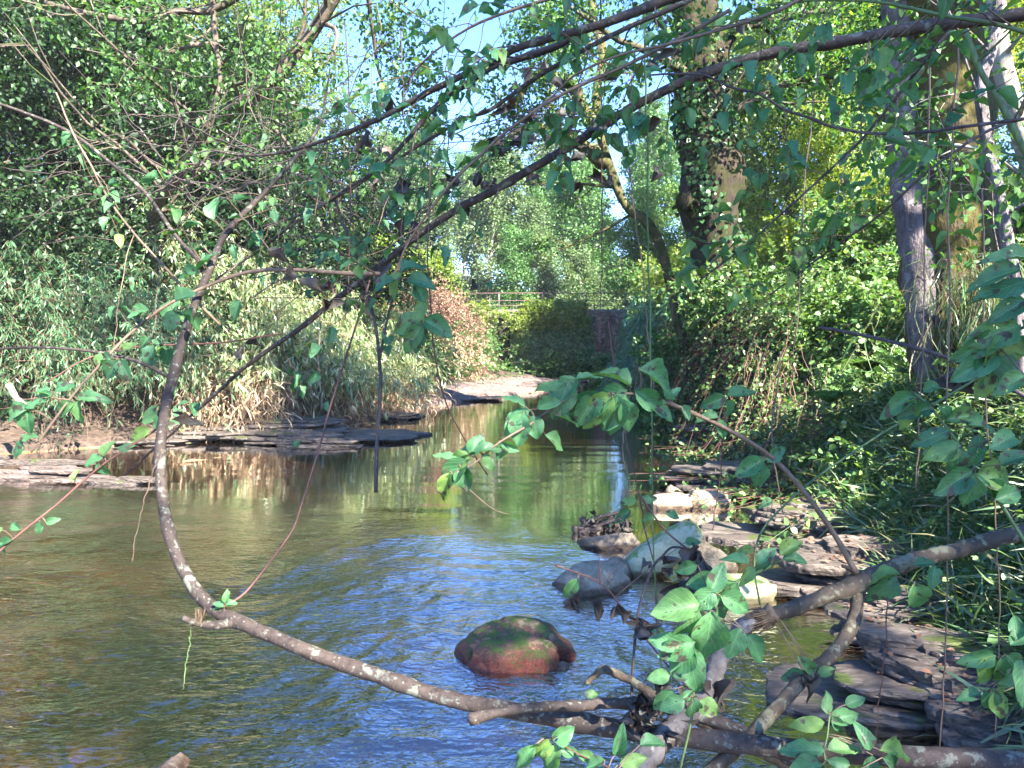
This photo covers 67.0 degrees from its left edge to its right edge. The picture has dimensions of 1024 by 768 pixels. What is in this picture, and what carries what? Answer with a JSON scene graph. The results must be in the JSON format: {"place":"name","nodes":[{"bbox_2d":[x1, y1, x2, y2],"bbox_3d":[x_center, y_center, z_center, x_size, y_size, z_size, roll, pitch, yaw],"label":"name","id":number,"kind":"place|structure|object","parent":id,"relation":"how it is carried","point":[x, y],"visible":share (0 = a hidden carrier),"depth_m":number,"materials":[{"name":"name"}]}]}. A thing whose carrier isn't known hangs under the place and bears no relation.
{"place":"outdoors","nodes":[
{"label":"outdoors","id":0,"kind":"place"},
{"bbox_2d":[202,0,580,287],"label":"tree branch","id":1,"kind":"object","parent":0,"point":[438,107],"visible":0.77,"depth_m":2.40,"materials":[{"name":"green plant"}]},
{"bbox_2d":[303,147,439,492],"bbox_3d":[-0.541,-0.251,2.567,0.436,1.234,0.472,2,4,39],"label":"tree branch","id":2,"kind":"object","parent":1,"relation":"attached to","point":[367,240],"visible":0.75,"depth_m":2.59,"materials":[{"name":"brown plant"}]},
{"bbox_2d":[124,7,1023,475],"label":"tree branch","id":3,"kind":"object","parent":2,"relation":"attached to","point":[920,27],"visible":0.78,"depth_m":2.37,"materials":[{"name":"brown plant"}]},
{"bbox_2d":[675,29,948,292],"bbox_3d":[0.808,-0.603,2.218,0.756,0.652,0.475,3,4,44],"label":"tree branch","id":4,"kind":"object","parent":3,"relation":"attached to","point":[910,91],"visible":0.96,"depth_m":2.15,"materials":[{"name":"green plant"}]},
{"bbox_2d":[721,121,1019,312],"bbox_3d":[1.039,-0.480,2.281,0.831,0.527,0.236,2,4,38],"label":"tree branch","id":5,"kind":"object","parent":4,"relation":"attached to","point":[800,260],"visible":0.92,"depth_m":2.26,"materials":[{"name":"green plant"}]},
{"bbox_2d":[939,28,958,746],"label":"hanging vine","id":6,"kind":"object","parent":4,"relation":"hanging from","point":[949,184],"visible":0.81,"depth_m":2.00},
{"bbox_2d":[171,0,694,321],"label":"tree branch","id":7,"kind":"object","parent":1,"relation":"attached to","point":[436,189],"visible":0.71,"depth_m":2.30,"materials":[{"name":"green plant"}]},
{"bbox_2d":[211,0,680,252],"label":"tree branch","id":8,"kind":"object","parent":1,"relation":"attached to","point":[647,7],"visible":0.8,"depth_m":2.26,"materials":[{"name":"green plant"}]},
{"bbox_2d":[330,0,579,162],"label":"tree branch","id":9,"kind":"object","parent":8,"relation":"attached to","point":[381,96],"visible":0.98,"depth_m":2.12,"materials":[{"name":"green plant"}]},
{"bbox_2d":[644,0,664,667],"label":"hanging vine","id":10,"kind":"object","parent":8,"relation":"hanging from","point":[652,474],"visible":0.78,"depth_m":2.30,"materials":[{"name":"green plant"}]},
{"bbox_2d":[0,69,1023,767],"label":"tree branch","id":11,"kind":"object","parent":1,"relation":"attached to","point":[770,747],"visible":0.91,"depth_m":1.88,"materials":[{"name":"brown plant"}]},
{"bbox_2d":[0,405,178,553],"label":"tree branch","id":12,"kind":"object","parent":11,"relation":"attached to","point":[140,433],"visible":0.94,"depth_m":2.15,"materials":[{"name":"green plant"}]},
{"bbox_2d":[55,92,220,359],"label":"tree branch","id":13,"kind":"object","parent":11,"relation":"attached to","point":[104,220],"visible":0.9,"depth_m":2.40,"materials":[{"name":"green plant"}]},
{"bbox_2d":[8,194,379,459],"bbox_3d":[-0.882,-0.197,2.241,0.978,0.779,0.451,0,3,0],"label":"tree branch","id":14,"kind":"object","parent":11,"relation":"attached to","point":[23,417],"visible":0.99,"depth_m":2.15,"materials":[{"name":"green plant"}]},
{"bbox_2d":[296,3,730,358],"bbox_3d":[-0.019,-0.529,2.178,1.212,0.914,0.392,1,3,13],"label":"tree branch","id":15,"kind":"object","parent":14,"relation":"attached to","point":[483,147],"visible":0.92,"depth_m":2.19,"materials":[{"name":"green plant"}]},
{"bbox_2d":[373,165,487,474],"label":"tree branch","id":16,"kind":"object","parent":15,"relation":"attached to","point":[410,325],"visible":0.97,"depth_m":2.10,"materials":[{"name":"green plant"}]},
{"bbox_2d":[543,0,808,195],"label":"tree branch","id":17,"kind":"object","parent":15,"relation":"attached to","point":[639,122],"visible":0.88,"depth_m":2.06,"materials":[{"name":"green plant"}]},
{"bbox_2d":[701,0,1023,124],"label":"tree branch","id":18,"kind":"object","parent":17,"relation":"attached to","point":[881,59],"visible":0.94,"depth_m":1.87,"materials":[{"name":"green plant"}]},
{"bbox_2d":[650,62,1023,191],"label":"tree branch","id":19,"kind":"object","parent":18,"relation":"attached to","point":[1008,93],"visible":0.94,"depth_m":1.86,"materials":[{"name":"green plant"}]},
{"bbox_2d":[0,0,489,354],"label":"twig tangle","id":20,"kind":"object","parent":11,"relation":"attached to","point":[218,164],"visible":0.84,"depth_m":2.68,"materials":[{"name":"brown plant"}]},
{"bbox_2d":[172,0,756,447],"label":"twig tangle","id":21,"kind":"object","parent":11,"relation":"attached to","point":[312,280],"visible":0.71,"depth_m":2.62,"materials":[{"name":"green plant"}]},
{"bbox_2d":[467,696,823,767],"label":"tree branch","id":22,"kind":"object","parent":11,"relation":"attached to","point":[718,722],"visible":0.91,"depth_m":1.63,"materials":[{"name":"brown plant"}]},
{"bbox_2d":[614,614,756,767],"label":"tree branch","id":23,"kind":"object","parent":11,"relation":"attached to","point":[670,730],"visible":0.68,"depth_m":1.60,"materials":[{"name":"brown wood"}]},
{"bbox_2d":[647,538,807,767],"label":"tree branch","id":24,"kind":"object","parent":23,"relation":"attached to","point":[682,653],"visible":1,"depth_m":1.51,"materials":[{"name":"green plant"}]},
{"bbox_2d":[778,690,909,767],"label":"tree branch","id":25,"kind":"object","parent":11,"relation":"attached to","point":[803,751],"visible":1,"depth_m":1.45,"materials":[{"name":"green plant"}]},
{"bbox_2d":[703,524,1023,767],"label":"tree branch","id":26,"kind":"object","parent":11,"relation":"attached to","point":[873,583],"visible":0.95,"depth_m":1.80,"materials":[{"name":"beige plant"}]},
{"bbox_2d":[431,358,858,574],"bbox_3d":[0.336,0.201,1.674,1.022,0.518,0.127,-1,3,-14],"label":"tree branch","id":27,"kind":"object","parent":26,"relation":"attached to","point":[588,409],"visible":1,"depth_m":1.61,"materials":[{"name":"green plant"}]},
{"bbox_2d":[956,615,1023,718],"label":"tree branch","id":28,"kind":"object","parent":11,"relation":"attached to","point":[1008,671],"visible":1,"depth_m":1.55,"materials":[{"name":"green plant"}]},
{"bbox_2d":[0,385,938,767],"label":"water","id":29,"kind":"structure","parent":0,"point":[542,491],"depth_m":6.93,"materials":[{"name":"liquid"}]},
{"bbox_2d":[244,432,362,447],"bbox_3d":[-3.537,1.005,13.191,2.120,0.323,0.922,0,3,0],"label":"stone shelf","id":30,"kind":"object","parent":29,"relation":"in","point":[307,439],"visible":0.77,"depth_m":13.10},
{"bbox_2d":[454,615,579,702],"bbox_3d":[0.027,1.522,4.260,0.686,0.389,0.672,0,3,0],"label":"boulder","id":31,"kind":"object","parent":29,"relation":"in","point":[512,645],"visible":0.89,"depth_m":4.04,"materials":[{"name":"stone"}]},
{"bbox_2d":[545,560,631,617],"bbox_3d":[0.533,1.450,5.434,0.618,0.363,0.458,0,3,0],"label":"river stone","id":32,"kind":"object","parent":29,"relation":"in","point":[617,581],"visible":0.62,"depth_m":5.33,"materials":[{"name":"stone"}]},
{"bbox_2d":[624,520,702,582],"bbox_3d":[1.112,1.254,5.750,0.599,0.479,0.332,0,3,0],"label":"river stone","id":33,"kind":"object","parent":29,"relation":"in","point":[681,532],"visible":0.56,"depth_m":5.63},
{"bbox_2d":[0,191,1023,767],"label":"ground","id":34,"kind":"structure","parent":0,"point":[390,747],"depth_m":4.80,"materials":[{"name":"soil"}]},
{"bbox_2d":[0,465,115,481],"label":"stone shelf","id":35,"kind":"object","parent":34,"relation":"on","point":[44,473],"visible":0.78,"depth_m":9.80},
{"bbox_2d":[0,0,154,328],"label":"broadleaf tree","id":36,"kind":"object","parent":34,"relation":"on","point":[32,80],"visible":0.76,"depth_m":14.46,"materials":[{"name":"green plant"}]},
{"bbox_2d":[0,233,230,454],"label":"bamboo clump","id":37,"kind":"object","parent":34,"relation":"on","point":[89,294],"visible":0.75,"depth_m":13.12,"materials":[{"name":"green plant"}]},
{"bbox_2d":[0,0,232,308],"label":"broadleaf tree","id":38,"kind":"object","parent":34,"relation":"on","point":[87,197],"visible":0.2,"depth_m":15.73,"materials":[{"name":"green plant"}]},
{"bbox_2d":[0,0,295,274],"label":"broadleaf tree","id":39,"kind":"object","parent":34,"relation":"on","point":[53,160],"visible":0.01,"depth_m":16.54,"materials":[{"name":"green plant"}]},
{"bbox_2d":[1,0,348,318],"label":"broadleaf tree","id":40,"kind":"object","parent":34,"relation":"on","point":[212,73],"visible":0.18,"depth_m":17.02,"materials":[{"name":"green plant"}]},
{"bbox_2d":[70,257,298,430],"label":"bamboo clump","id":41,"kind":"object","parent":34,"relation":"on","point":[202,333],"visible":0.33,"depth_m":14.30,"materials":[{"name":"green plant"}]},
{"bbox_2d":[41,25,336,341],"bbox_3d":[-7.340,-4.082,17.294,6.199,8.339,8.086,0,3,0],"label":"broadleaf tree","id":42,"kind":"object","parent":34,"relation":"on","point":[197,194],"visible":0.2,"depth_m":16.54,"materials":[{"name":"green plant"}]},
{"bbox_2d":[22,190,360,375],"bbox_3d":[-6.660,-2.159,17.532,7.070,4.438,6.539,0,3,0],"label":"bamboo clump","id":43,"kind":"object","parent":34,"relation":"on","point":[177,246],"visible":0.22,"depth_m":15.88,"materials":[{"name":"green plant"}]},
{"bbox_2d":[0,215,450,439],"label":"thicket","id":44,"kind":"object","parent":34,"relation":"on","point":[85,279],"visible":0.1,"depth_m":14.07,"materials":[{"name":"green plant"}]},
{"bbox_2d":[109,344,342,442],"bbox_3d":[-5.380,-0.088,14.825,3.874,2.848,3.418,0,3,0],"label":"dry cane heap","id":45,"kind":"object","parent":34,"relation":"on","point":[252,407],"visible":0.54,"depth_m":14.39,"materials":[{"name":"beige plant"}]},
{"bbox_2d":[0,0,466,288],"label":"leaning tree","id":46,"kind":"object","parent":34,"relation":"on","point":[306,39],"visible":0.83,"depth_m":10.25,"materials":[{"name":"green plant"}]},
{"bbox_2d":[182,0,370,154],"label":"broadleaf tree","id":47,"kind":"object","parent":34,"relation":"on","point":[269,12],"visible":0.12,"depth_m":26.39,"materials":[{"name":"green plant"}]},
{"bbox_2d":[122,234,432,433],"bbox_3d":[-5.038,-0.863,16.298,6.920,4.548,5.587,-1,3,-21],"label":"bamboo clump","id":48,"kind":"object","parent":34,"relation":"on","point":[324,362],"visible":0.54,"depth_m":15.39,"materials":[{"name":"green plant"}]},
{"bbox_2d":[170,415,432,443],"bbox_3d":[-4.596,0.891,14.418,6.004,0.471,2.924,1,3,11],"label":"stone shelf","id":49,"kind":"object","parent":34,"relation":"on","point":[312,424],"visible":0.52,"depth_m":13.94,"materials":[{"name":"stone"}]},
{"bbox_2d":[268,357,393,426],"bbox_3d":[-4.080,0.206,17.237,3.247,1.774,3.112,0,3,0],"label":"dry cane heap","id":50,"kind":"object","parent":34,"relation":"on","point":[342,405],"visible":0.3,"depth_m":16.68,"materials":[{"name":"beige plant"}]},
{"bbox_2d":[253,284,445,423],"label":"bamboo clump","id":51,"kind":"object","parent":34,"relation":"on","point":[370,354],"visible":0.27,"depth_m":16.97,"materials":[{"name":"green plant"}]},
{"bbox_2d":[265,96,462,335],"bbox_3d":[-5.620,-4.269,22.982,7.681,7.922,5.889,-1,3,-16],"label":"broadleaf tree","id":52,"kind":"object","parent":34,"relation":"on","point":[403,285],"visible":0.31,"depth_m":22.16,"materials":[{"name":"green plant"}]},
{"bbox_2d":[309,296,472,415],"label":"bamboo clump","id":53,"kind":"object","parent":34,"relation":"on","point":[404,359],"visible":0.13,"depth_m":19.62,"materials":[{"name":"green plant"}]},
{"bbox_2d":[284,279,535,383],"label":"thicket","id":54,"kind":"object","parent":34,"relation":"on","point":[491,360],"visible":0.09,"depth_m":29.46,"materials":[{"name":"green plant"}]},
{"bbox_2d":[402,175,461,278],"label":"tall tree","id":55,"kind":"object","parent":34,"relation":"on","point":[446,239],"visible":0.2,"depth_m":44.45,"materials":[{"name":"green plant"}]},
{"bbox_2d":[375,298,495,381],"bbox_3d":[-3.296,-1.020,30.128,6.000,5.162,4.568,0,3,0],"label":"dry grass mound","id":56,"kind":"object","parent":34,"relation":"on","point":[462,351],"visible":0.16,"depth_m":29.31,"materials":[{"name":"beige plant"}]},
{"bbox_2d":[385,266,502,378],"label":"bramble bush","id":57,"kind":"object","parent":34,"relation":"on","point":[445,301],"visible":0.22,"depth_m":31.12,"materials":[{"name":"orange plant"}]},
{"bbox_2d":[454,147,535,307],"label":"tall tree","id":58,"kind":"object","parent":34,"relation":"on","point":[512,197],"visible":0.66,"depth_m":49.77,"materials":[{"name":"green plant"}]},
{"bbox_2d":[486,218,538,337],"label":"tall tree","id":59,"kind":"object","parent":34,"relation":"on","point":[515,239],"visible":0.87,"depth_m":43.00,"materials":[{"name":"green plant"}]},
{"bbox_2d":[512,196,567,299],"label":"tall tree","id":60,"kind":"object","parent":34,"relation":"on","point":[542,265],"visible":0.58,"depth_m":45.32,"materials":[{"name":"green plant"}]},
{"bbox_2d":[455,293,630,379],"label":"bridge","id":61,"kind":"structure","parent":34,"relation":"on","point":[506,344],"depth_m":35.50,"materials":[{"name":"wood"}]},
{"bbox_2d":[454,298,597,343],"bbox_3d":[0.478,-2.788,35.209,6.754,2.254,2.236,0,3,0],"label":"ivy crest","id":62,"kind":"object","parent":61,"relation":"attached to","point":[539,314],"visible":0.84,"depth_m":34.69,"materials":[{"name":"green plant"}]},
{"bbox_2d":[508,316,596,373],"bbox_3d":[1.920,-1.597,34.797,4.224,3.231,2.144,0,3,0],"label":"ivy curtain","id":63,"kind":"object","parent":62,"relation":"hanging from","point":[534,343],"visible":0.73,"depth_m":34.79,"materials":[{"name":"green plant"}]},
{"bbox_2d":[583,311,637,369],"bbox_3d":[4.568,-1.728,34.870,2.647,3.244,1.917,-1,3,-14],"label":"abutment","id":64,"kind":"object","parent":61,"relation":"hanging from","point":[604,337],"visible":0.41,"depth_m":34.79,"materials":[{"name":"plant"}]},
{"bbox_2d":[553,237,614,308],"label":"tall tree","id":65,"kind":"object","parent":34,"relation":"on","point":[568,272],"visible":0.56,"depth_m":43.24,"materials":[{"name":"green plant"}]},
{"bbox_2d":[469,0,699,416],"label":"arching mossy tree","id":66,"kind":"object","parent":34,"relation":"on","point":[655,236],"visible":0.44,"depth_m":16.90,"materials":[{"name":"green plant"}]},
{"bbox_2d":[546,157,624,304],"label":"tall tree","id":67,"kind":"object","parent":34,"relation":"on","point":[585,211],"visible":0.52,"depth_m":49.22,"materials":[{"name":"green plant"}]},
{"bbox_2d":[515,722,664,767],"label":"tree branch","id":68,"kind":"object","parent":34,"relation":"on","point":[551,757],"visible":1,"depth_m":1.39,"materials":[{"name":"green plant"}]},
{"bbox_2d":[555,492,700,688],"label":"tree branch","id":69,"kind":"object","parent":34,"relation":"on","point":[571,587],"visible":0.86,"depth_m":2.14,"materials":[{"name":"green plant"}]},
{"bbox_2d":[563,545,712,696],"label":"tree branch","id":70,"kind":"object","parent":69,"relation":"attached to","point":[643,629],"visible":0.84,"depth_m":1.97,"materials":[{"name":"brown plant"}]},
{"bbox_2d":[590,177,686,308],"bbox_3d":[6.843,-5.501,35.708,6.597,8.376,6.485,-1,3,-11],"label":"hillside tree","id":71,"kind":"object","parent":34,"relation":"on","point":[626,239],"visible":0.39,"depth_m":35.78,"materials":[{"name":"green plant"}]},
{"bbox_2d":[597,285,689,405],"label":"sedge clump","id":72,"kind":"object","parent":34,"relation":"on","point":[633,323],"visible":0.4,"depth_m":23.99,"materials":[{"name":"green plant"}]},
{"bbox_2d":[624,103,683,247],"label":"tall tree","id":73,"kind":"object","parent":34,"relation":"on","point":[654,135],"visible":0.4,"depth_m":55.00,"materials":[{"name":"green plant"}]},
{"bbox_2d":[626,325,719,396],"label":"leafy shrub","id":74,"kind":"object","parent":34,"relation":"on","point":[657,347],"visible":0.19,"depth_m":17.79,"materials":[{"name":"green plant"}]},
{"bbox_2d":[499,0,887,324],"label":"ivy clad tree","id":75,"kind":"object","parent":34,"relation":"on","point":[699,195],"visible":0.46,"depth_m":15.38,"materials":[{"name":"green plant"}]},
{"bbox_2d":[631,236,772,316],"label":"leafy shrub","id":76,"kind":"object","parent":34,"relation":"on","point":[659,281],"visible":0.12,"depth_m":21.23,"materials":[{"name":"green plant"}]},
{"bbox_2d":[656,459,815,500],"bbox_3d":[3.267,1.167,8.928,3.179,0.450,1.948,1,3,24],"label":"stone shelf","id":77,"kind":"object","parent":34,"relation":"on","point":[710,467],"visible":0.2,"depth_m":9.21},
{"bbox_2d":[638,235,842,374],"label":"leafy shrub","id":78,"kind":"object","parent":34,"relation":"on","point":[700,303],"visible":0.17,"depth_m":14.70,"materials":[{"name":"green plant"}]},
{"bbox_2d":[626,287,872,521],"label":"hanging brambles","id":79,"kind":"object","parent":34,"relation":"on","point":[765,320],"visible":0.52,"depth_m":11.28,"materials":[{"name":"green plant"}]},
{"bbox_2d":[705,334,826,464],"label":"hanging roots","id":80,"kind":"object","parent":34,"relation":"hanging from","point":[784,389],"visible":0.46,"depth_m":10.06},
{"bbox_2d":[659,1,879,240],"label":"hillside tree","id":81,"kind":"object","parent":34,"relation":"on","point":[675,194],"visible":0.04,"depth_m":30.56,"materials":[{"name":"green plant"}]},
{"bbox_2d":[675,0,881,262],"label":"hillside tree","id":82,"kind":"object","parent":34,"relation":"on","point":[784,191],"visible":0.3,"depth_m":25.68,"materials":[{"name":"green plant"}]},
{"bbox_2d":[698,497,881,546],"bbox_3d":[2.849,1.271,6.876,2.439,0.449,1.192,0,3,0],"label":"stone shelf","id":83,"kind":"object","parent":34,"relation":"on","point":[737,533],"visible":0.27,"depth_m":6.85,"materials":[{"name":"stone"}]},
{"bbox_2d":[574,185,1008,430],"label":"hillside herbs","id":84,"kind":"object","parent":34,"relation":"on","point":[643,412],"visible":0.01,"depth_m":16.50,"materials":[{"name":"green plant"}]},
{"bbox_2d":[615,0,1000,401],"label":"double trunked tree","id":85,"kind":"object","parent":34,"relation":"on","point":[909,217],"visible":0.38,"depth_m":7.38,"materials":[{"name":"grey plant"}]},
{"bbox_2d":[743,184,890,266],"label":"leafy shrub","id":86,"kind":"object","parent":34,"relation":"on","point":[787,235],"visible":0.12,"depth_m":19.53,"materials":[{"name":"green plant"}]},
{"bbox_2d":[623,212,1023,545],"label":"bank brambles","id":87,"kind":"object","parent":34,"relation":"on","point":[879,353],"visible":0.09,"depth_m":9.43,"materials":[{"name":"green plant"}]},
{"bbox_2d":[627,175,1023,440],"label":"bank brambles","id":88,"kind":"object","parent":34,"relation":"on","point":[810,273],"visible":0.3,"depth_m":11.82,"materials":[{"name":"green plant"}]},
{"bbox_2d":[771,90,891,233],"bbox_3d":[8.106,-4.939,18.856,3.278,4.802,2.795,2,4,37],"label":"hillside tree","id":89,"kind":"object","parent":34,"relation":"on","point":[823,144],"visible":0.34,"depth_m":18.68,"materials":[{"name":"green plant"}]},
{"bbox_2d":[783,171,897,277],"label":"leafy shrub","id":90,"kind":"object","parent":34,"relation":"on","point":[887,233],"visible":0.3,"depth_m":13.31,"materials":[{"name":"green plant"}]},
{"bbox_2d":[758,534,928,602],"bbox_3d":[2.657,1.350,5.362,1.797,0.410,1.132,0,3,0],"label":"stone shelf","id":91,"kind":"object","parent":34,"relation":"on","point":[816,573],"visible":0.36,"depth_m":5.44,"materials":[{"name":"stone"}]},
{"bbox_2d":[737,303,1023,750],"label":"fallen leaves","id":92,"kind":"object","parent":34,"relation":"on","point":[936,707],"visible":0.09,"depth_m":4.38,"materials":[{"name":"brown plant"}]},
{"bbox_2d":[740,339,1023,751],"bbox_3d":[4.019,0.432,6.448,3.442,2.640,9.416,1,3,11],"label":"bank grass","id":93,"kind":"structure","parent":34,"relation":"on","point":[970,627],"depth_m":5.62,"materials":[{"name":"green plant"}]},
{"bbox_2d":[765,620,1023,767],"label":"stone shelf","id":94,"kind":"object","parent":34,"relation":"on","point":[908,687],"visible":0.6,"depth_m":3.62,"materials":[{"name":"stone"}]},
{"bbox_2d":[803,586,995,661],"bbox_3d":[2.446,1.426,4.438,1.431,0.372,0.807,1,3,15],"label":"stone shelf","id":95,"kind":"object","parent":34,"relation":"on","point":[837,610],"visible":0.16,"depth_m":4.50,"materials":[{"name":"stone"}]},
{"bbox_2d":[794,9,1023,223],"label":"slim tree","id":96,"kind":"object","parent":34,"relation":"on","point":[1014,131],"visible":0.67,"depth_m":3.93,"materials":[{"name":"green plant"}]},
{"bbox_2d":[813,0,1023,374],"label":"slim tree","id":97,"kind":"object","parent":34,"relation":"on","point":[1004,226],"visible":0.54,"depth_m":5.15,"materials":[{"name":"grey plant"}]},
{"bbox_2d":[819,309,1023,397],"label":"tree branch","id":98,"kind":"object","parent":34,"relation":"on","point":[941,381],"visible":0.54,"depth_m":3.82,"materials":[{"name":"brown plant"}]},
{"bbox_2d":[821,237,1023,347],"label":"leafy shrub","id":99,"kind":"object","parent":34,"relation":"on","point":[864,294],"visible":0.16,"depth_m":10.62,"materials":[{"name":"green plant"}]},
{"bbox_2d":[835,0,1023,202],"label":"slim tree","id":100,"kind":"object","parent":34,"relation":"on","point":[1004,58],"visible":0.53,"depth_m":5.61,"materials":[{"name":"green plant"}]},
{"bbox_2d":[840,242,1023,403],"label":"grass tussock","id":101,"kind":"object","parent":34,"relation":"on","point":[991,304],"depth_m":6.90,"materials":[{"name":"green plant"}]},
{"bbox_2d":[879,380,1023,542],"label":"tree branch","id":102,"kind":"object","parent":34,"relation":"on","point":[985,478],"visible":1,"depth_m":1.80,"materials":[{"name":"green plant"}]},
{"bbox_2d":[924,700,1023,747],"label":"stone shelf","id":103,"kind":"object","parent":34,"relation":"on","point":[964,730],"visible":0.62,"depth_m":3.25,"materials":[{"name":"stone"}]},
{"bbox_2d":[947,243,1023,401],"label":"tree branch","id":104,"kind":"object","parent":34,"relation":"on","point":[989,358],"visible":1,"depth_m":1.42,"materials":[{"name":"green plant"}]},
{"bbox_2d":[7,0,1023,290],"label":"sky","id":105,"kind":"structure","parent":0,"point":[491,30],"materials":[{"name":"blue"}]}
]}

